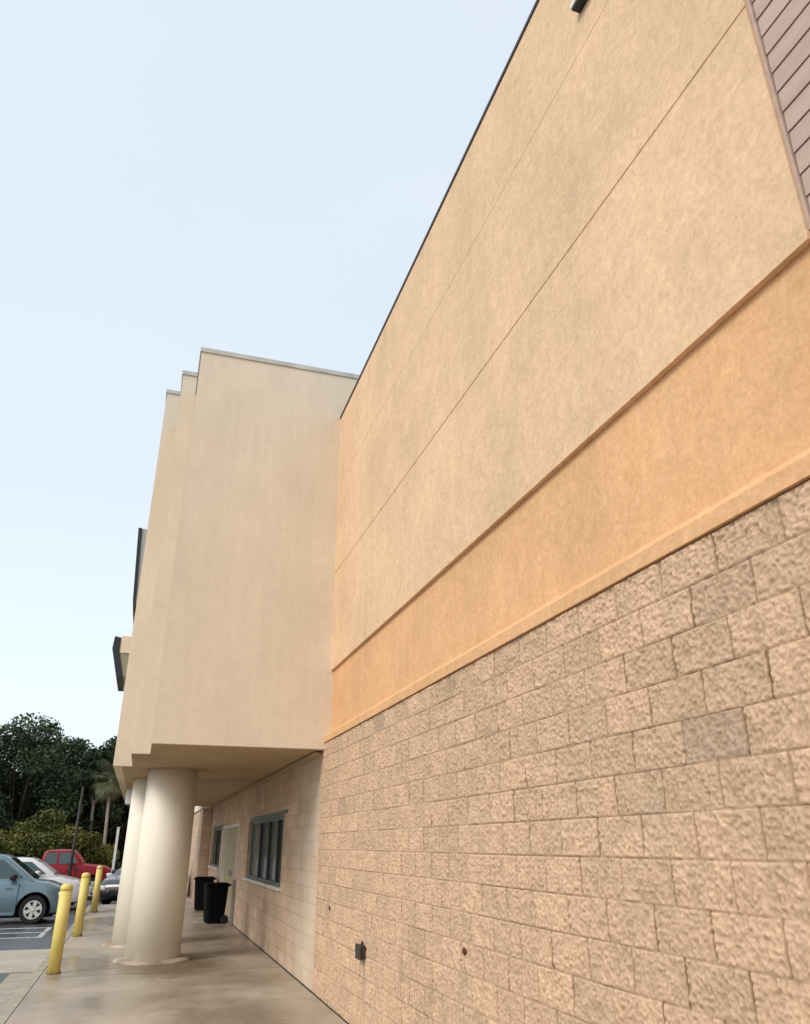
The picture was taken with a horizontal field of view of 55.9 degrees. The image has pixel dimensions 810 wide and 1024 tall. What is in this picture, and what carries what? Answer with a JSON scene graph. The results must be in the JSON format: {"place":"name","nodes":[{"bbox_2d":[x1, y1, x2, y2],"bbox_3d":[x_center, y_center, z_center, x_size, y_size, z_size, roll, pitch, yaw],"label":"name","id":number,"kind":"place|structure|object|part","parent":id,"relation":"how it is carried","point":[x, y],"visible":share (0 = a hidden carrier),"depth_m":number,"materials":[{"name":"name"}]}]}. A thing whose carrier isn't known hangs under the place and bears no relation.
{"place":"outdoors","nodes":[
{"label":"outdoors","id":0,"kind":"place"},
{"bbox_2d":[0,949,50,973],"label":"concrete apron","id":1,"kind":"object","parent":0,"point":[21,961],"depth_m":13.14,"materials":[{"name":"grey concrete"}]},
{"bbox_2d":[0,898,116,983],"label":"parking lot","id":2,"kind":"structure","parent":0,"point":[14,942],"depth_m":17.45,"materials":[{"name":"grey asphalt"}]},
{"bbox_2d":[0,973,31,1011],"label":"gutter","id":3,"kind":"object","parent":2,"relation":"on","point":[11,985],"visible":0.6,"depth_m":10.75,"materials":[{"name":"concrete"}]},
{"bbox_2d":[0,927,51,938],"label":"road markings","id":4,"kind":"object","parent":2,"relation":"on","point":[44,932],"visible":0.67,"depth_m":17.41,"materials":[{"name":"paint"}]},
{"bbox_2d":[0,854,62,923],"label":"parked car","id":5,"kind":"object","parent":2,"relation":"on","point":[28,895],"visible":0.88,"depth_m":19.49,"materials":[{"name":"blue paint"}]},
{"bbox_3d":[-10.266,9.160,19.572,1.000,0.440,0.095,7,-25,-16],"label":"side window","id":6,"kind":"part","parent":5,"relation":"part of","materials":[{"name":"grey glass"}]},
{"bbox_2d":[0,905,90,1023],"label":"kerb","id":7,"kind":"structure","parent":2,"relation":"on","point":[9,1008],"depth_m":9.94,"materials":[{"name":"concrete"}]},
{"bbox_2d":[17,857,88,904],"bbox_3d":[-12.209,11.504,23.654,4.562,1.485,2.100,7,-25,-16],"label":"parked car","id":8,"kind":"object","parent":2,"relation":"on","point":[42,868],"visible":0.15,"depth_m":23.42,"materials":[{"name":"white paint"}]},
{"bbox_3d":[-11.480,10.872,23.325,1.040,0.340,0.083,7,-25,-16],"label":"side window","id":9,"kind":"part","parent":8,"relation":"part of","materials":[{"name":"grey glass"}]},
{"bbox_2d":[67,787,83,875],"bbox_3d":[-10.957,11.028,25.271,0.260,3.650,0.260,7,-25,-16],"label":"lamp post","id":10,"kind":"object","parent":2,"relation":"on","point":[74,842],"visible":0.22,"depth_m":25.35,"materials":[{"name":"black metal"}]},
{"bbox_2d":[42,849,111,899],"bbox_3d":[-13.627,13.433,28.331,5.412,1.685,2.200,7,-25,-16],"label":"pickup truck","id":11,"kind":"object","parent":2,"relation":"on","point":[58,860],"visible":0.38,"depth_m":28.05,"materials":[{"name":"red paint"}]},
{"bbox_3d":[-12.955,12.681,27.963,0.400,0.370,0.080,7,-25,-16],"label":"side window","id":12,"kind":"part","parent":11,"relation":"part of","materials":[{"name":"grey glass"}]},
{"bbox_3d":[-12.374,12.755,28.133,0.660,0.370,0.080,7,-25,-16],"label":"side window","id":13,"kind":"part","parent":11,"relation":"part of","materials":[{"name":"grey glass"}]},
{"bbox_2d":[111,827,119,875],"bbox_3d":[-10.812,13.023,28.347,0.110,2.450,0.110,7,-25,-16],"label":"sign post","id":14,"kind":"object","parent":2,"relation":"on","point":[115,848],"visible":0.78,"depth_m":28.49,"materials":[{"name":"white metal"}]},
{"bbox_2d":[99,867,188,904],"bbox_3d":[-9.131,13.019,26.994,2.100,1.375,4.312,-2,-24,4],"label":"parked car","id":15,"kind":"object","parent":2,"relation":"on","point":[109,888],"visible":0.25,"depth_m":25.13,"materials":[{"name":"black paint"}]},
{"bbox_2d":[5,893,346,1023],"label":"sidewalk","id":16,"kind":"structure","parent":0,"point":[260,992],"depth_m":9.96,"materials":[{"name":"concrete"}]},
{"bbox_2d":[45,883,72,974],"bbox_3d":[-5.083,6.132,11.267,0.210,1.175,0.210,7,-25,-16],"label":"bollard","id":17,"kind":"object","parent":16,"relation":"on","point":[59,932],"visible":1,"depth_m":11.20,"materials":[{"name":"yellow metal"}]},
{"bbox_2d":[71,872,90,936],"bbox_3d":[-6.680,8.101,15.785,0.210,1.175,0.210,7,-25,-16],"label":"bollard","id":18,"kind":"object","parent":16,"relation":"on","point":[81,905],"visible":1,"depth_m":15.72,"materials":[{"name":"yellow metal"}]},
{"bbox_2d":[90,865,102,911],"bbox_3d":[-8.619,10.538,21.376,0.210,1.175,0.210,7,-25,-16],"label":"bollard","id":19,"kind":"object","parent":16,"relation":"on","point":[96,890],"visible":1,"depth_m":21.31,"materials":[{"name":"yellow metal"}]},
{"bbox_2d":[194,876,216,909],"bbox_3d":[-5.731,10.901,21.820,0.629,0.865,0.620,4,-24,-10],"label":"trash bin","id":20,"kind":"object","parent":16,"relation":"on","point":[199,894],"visible":0.65,"depth_m":21.60,"materials":[{"name":"black plastic"}]},
{"bbox_2d":[202,882,231,923],"bbox_3d":[-4.534,9.378,18.328,0.629,0.865,0.620,10,-25,-21],"label":"trash bin","id":21,"kind":"object","parent":16,"relation":"on","point":[215,899],"visible":0.99,"depth_m":18.12,"materials":[{"name":"black plastic"}]},
{"bbox_2d":[229,879,235,924],"bbox_3d":[-4.078,9.204,18.033,0.070,0.950,0.080,7,-25,-16],"label":"utility post","id":22,"kind":"object","parent":16,"relation":"on","point":[232,902],"visible":1,"depth_m":18.00,"materials":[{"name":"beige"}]},
{"bbox_2d":[228,921,349,1023],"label":"wall base joint","id":23,"kind":"object","parent":16,"relation":"on","point":[296,979],"depth_m":10.40,"materials":[{"name":"brown"}]},
{"bbox_2d":[0,0,535,774],"label":"sky","id":24,"kind":"structure","parent":0,"point":[267,179],"materials":[{"name":"blue"}]},
{"bbox_2d":[101,0,809,1023],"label":"store building","id":25,"kind":"structure","parent":0,"point":[473,610],"depth_m":5.29,"materials":[{"name":"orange paint"}]},
{"bbox_2d":[112,636,131,690],"bbox_3d":[-6.552,3.559,17.809,0.518,0.920,1.800,7,-25,-16],"label":"facade light box","id":26,"kind":"object","parent":25,"relation":"attached to","point":[121,648],"visible":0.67,"depth_m":17.06,"materials":[{"name":"black"}]},
{"bbox_2d":[125,788,132,803],"bbox_3d":[-6.155,6.657,17.886,0.720,0.342,0.050,7,-25,-16],"label":"hanging sign","id":27,"kind":"object","parent":25,"relation":"hanging from","point":[128,796],"visible":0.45,"depth_m":17.78,"materials":[{"name":"white"}]},
{"bbox_2d":[133,528,146,624],"bbox_3d":[-6.441,1.638,18.570,0.348,2.050,1.600,7,-25,-16],"label":"facade sign","id":28,"kind":"object","parent":25,"relation":"attached to","point":[142,534],"visible":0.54,"depth_m":17.95,"materials":[{"name":"black"}]},
{"bbox_2d":[208,825,222,869],"bbox_3d":[-5.893,10.521,23.989,0.185,1.225,3.590,7,-25,-16],"label":"window","id":29,"kind":"structure","parent":25,"relation":"in","point":[217,837],"depth_m":24.50,"materials":[{"name":"grey glass"}]},
{"bbox_2d":[219,823,239,916],"bbox_3d":[-4.596,9.417,20.124,0.179,2.230,3.730,7,-25,-16],"label":"door","id":30,"kind":"structure","parent":25,"relation":"in","point":[229,847],"depth_m":20.68,"materials":[{"name":"paint"}]},
{"bbox_2d":[243,810,287,890],"bbox_3d":[-2.695,6.543,14.813,0.185,1.245,5.090,7,-25,-16],"label":"window","id":31,"kind":"structure","parent":25,"relation":"in","point":[267,834],"depth_m":14.80,"materials":[{"name":"grey glass"}]},
{"bbox_2d":[355,941,365,960],"bbox_3d":[-0.449,4.454,7.760,0.072,0.160,0.195,7,-25,-16],"label":"outlet box","id":32,"kind":"object","parent":25,"relation":"attached to","point":[360,952],"visible":1,"depth_m":7.69,"materials":[{"name":"grey metal"}]},
{"bbox_2d":[462,947,466,955],"bbox_3d":[0.426,3.135,5.447,0.038,0.055,0.055,7,-25,-16],"label":"anchor stub","id":33,"kind":"object","parent":25,"relation":"attached to","point":[464,951],"visible":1,"depth_m":5.43,"materials":[{"name":"brown metal"}]},
{"bbox_2d":[570,0,586,12],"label":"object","id":34,"kind":"object","parent":25,"relation":"attached to","point":[577,6],"visible":1,"depth_m":5.59,"materials":[{"name":"black"}]},
{"label":"ground","id":35,"kind":"structure","parent":0,"visible":0},
{"bbox_2d":[2,759,17,818],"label":"oak tree","id":36,"kind":"object","parent":35,"relation":"on","point":[3,765],"visible":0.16,"depth_m":44.92,"materials":[{"name":"green plant"}]},
{"bbox_2d":[0,829,20,856],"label":"tree","id":37,"kind":"object","parent":35,"relation":"on","point":[3,834],"visible":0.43,"depth_m":38.54,"materials":[{"name":"green plant"}]},
{"bbox_2d":[0,712,88,857],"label":"oak tree","id":38,"kind":"object","parent":35,"relation":"on","point":[28,753],"visible":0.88,"depth_m":44.18,"materials":[{"name":"green plant"}]},
{"bbox_2d":[3,808,89,857],"bbox_3d":[-17.966,16.888,38.555,4.006,3.662,4.071,-14,-27,29],"label":"tree","id":39,"kind":"object","parent":35,"relation":"on","point":[35,837],"visible":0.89,"depth_m":37.98,"materials":[{"name":"green plant"}]},
{"bbox_2d":[7,736,95,856],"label":"oak tree","id":40,"kind":"object","parent":35,"relation":"on","point":[73,750],"visible":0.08,"depth_m":50.00,"materials":[{"name":"green plant"}]},
{"bbox_2d":[17,856,122,868],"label":"hedge","id":41,"kind":"object","parent":35,"relation":"on","point":[118,864],"visible":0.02,"depth_m":40.99,"materials":[{"name":"green plant"}]},
{"bbox_2d":[71,760,117,833],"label":"slim tree","id":42,"kind":"object","parent":35,"relation":"on","point":[92,767],"visible":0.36,"depth_m":46.00,"materials":[{"name":"green plant"}]},
{"bbox_2d":[71,831,119,865],"bbox_3d":[-16.385,17.877,39.454,3.172,2.571,2.751,7,-25,-16],"label":"tree","id":43,"kind":"object","parent":35,"relation":"on","point":[94,851],"visible":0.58,"depth_m":39.32,"materials":[{"name":"green plant"}]},
{"bbox_2d":[68,736,129,855],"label":"oak tree","id":44,"kind":"object","parent":35,"relation":"on","point":[119,815],"visible":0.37,"depth_m":46.90,"materials":[{"name":"green plant"}]},
{"bbox_2d":[88,759,121,846],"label":"palm tree","id":45,"kind":"object","parent":35,"relation":"on","point":[110,790],"visible":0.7,"depth_m":41.32,"materials":[{"name":"green plant"}]}
]}

